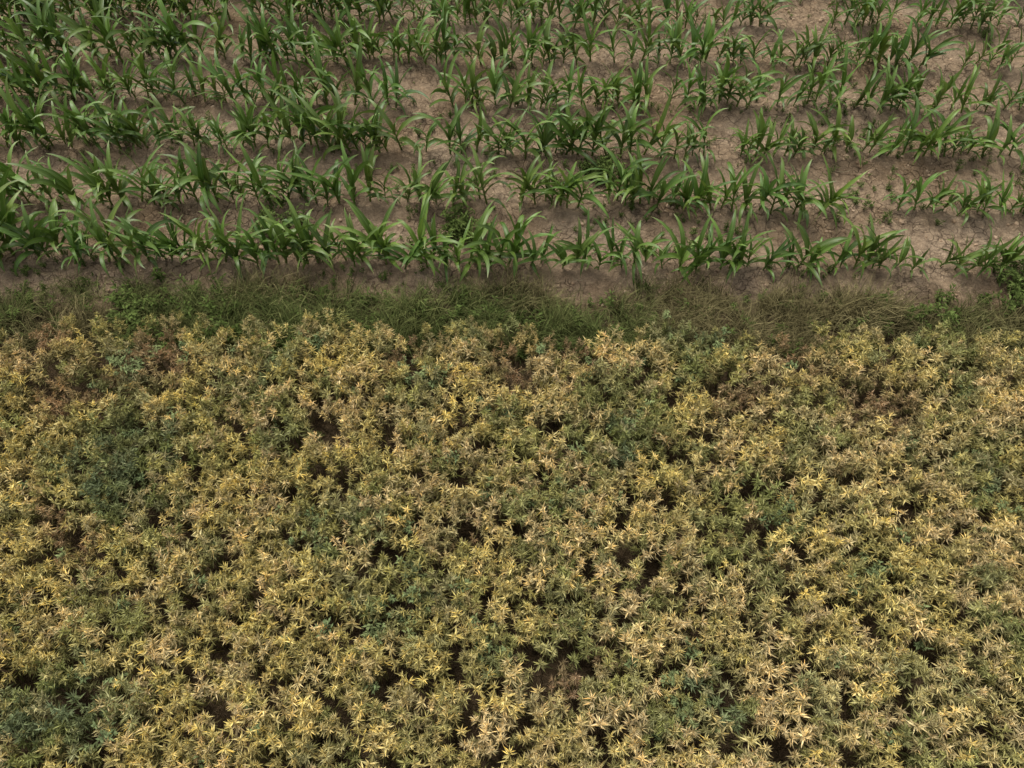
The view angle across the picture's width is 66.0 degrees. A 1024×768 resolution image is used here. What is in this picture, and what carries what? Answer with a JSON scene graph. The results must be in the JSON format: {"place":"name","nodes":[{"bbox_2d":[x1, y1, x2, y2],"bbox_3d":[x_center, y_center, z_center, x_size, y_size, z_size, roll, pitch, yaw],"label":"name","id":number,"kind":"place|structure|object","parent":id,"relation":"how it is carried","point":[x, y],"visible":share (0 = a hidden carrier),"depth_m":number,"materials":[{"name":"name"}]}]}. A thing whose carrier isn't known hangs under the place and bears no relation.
{"place":"outdoors","nodes":[
{"label":"outdoors","id":0,"kind":"place"},
{"bbox_2d":[0,0,1023,767],"bbox_3d":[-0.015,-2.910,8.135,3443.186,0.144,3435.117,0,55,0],"label":"ground","id":1,"kind":"structure","parent":0,"point":[916,224],"depth_m":6.99,"materials":[{"name":"soil"}]},
{"bbox_2d":[0,307,1023,767],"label":"legume crop","id":2,"kind":"object","parent":1,"relation":"on","point":[24,715],"visible":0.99,"depth_m":5.04,"materials":[{"name":"plant"}]},
{"bbox_2d":[0,251,1023,389],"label":"grass verge","id":3,"kind":"object","parent":1,"relation":"on","point":[249,294],"depth_m":6.39,"materials":[{"name":"green plant"}]},
{"bbox_2d":[0,166,1023,287],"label":"corn row","id":4,"kind":"object","parent":1,"relation":"on","point":[374,240],"visible":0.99,"depth_m":6.59,"materials":[{"name":"green plant"}]},
{"bbox_2d":[0,76,1023,171],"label":"corn row","id":5,"kind":"object","parent":1,"relation":"on","point":[303,119],"visible":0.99,"depth_m":7.45,"materials":[{"name":"green plant"}]},
{"bbox_2d":[0,136,1023,230],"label":"corn row","id":6,"kind":"object","parent":1,"relation":"on","point":[202,175],"visible":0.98,"depth_m":7.02,"materials":[{"name":"green plant"}]},
{"bbox_2d":[0,0,1023,79],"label":"corn row","id":7,"kind":"object","parent":1,"relation":"on","point":[173,37],"visible":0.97,"depth_m":8.30,"materials":[{"name":"green plant"}]},
{"bbox_2d":[0,32,1023,119],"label":"corn row","id":8,"kind":"object","parent":1,"relation":"on","point":[25,81],"visible":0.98,"depth_m":7.88,"materials":[{"name":"green plant"}]},
{"bbox_2d":[0,0,1023,363],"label":"weed patch","id":9,"kind":"object","parent":1,"relation":"on","point":[454,228],"visible":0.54,"depth_m":6.65,"materials":[{"name":"green plant"}]},
{"bbox_2d":[0,0,1023,44],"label":"corn row","id":10,"kind":"object","parent":1,"relation":"on","point":[181,6],"visible":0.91,"depth_m":8.80,"materials":[{"name":"green plant"}]},
{"bbox_2d":[0,309,1023,767],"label":"crop weeds","id":11,"kind":"object","parent":1,"relation":"on","point":[374,627],"visible":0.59,"depth_m":5.12,"materials":[{"name":"green plant"}]},
{"bbox_2d":[0,0,1023,312],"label":"soil clods","id":12,"kind":"object","parent":1,"relation":"on","point":[584,222],"visible":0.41,"depth_m":7.59,"materials":[{"name":"brown soil"}]},
{"bbox_2d":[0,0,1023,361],"bbox_3d":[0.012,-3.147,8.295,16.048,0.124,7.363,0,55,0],"label":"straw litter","id":13,"kind":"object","parent":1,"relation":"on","point":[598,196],"visible":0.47,"depth_m":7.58,"materials":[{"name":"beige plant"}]}
]}

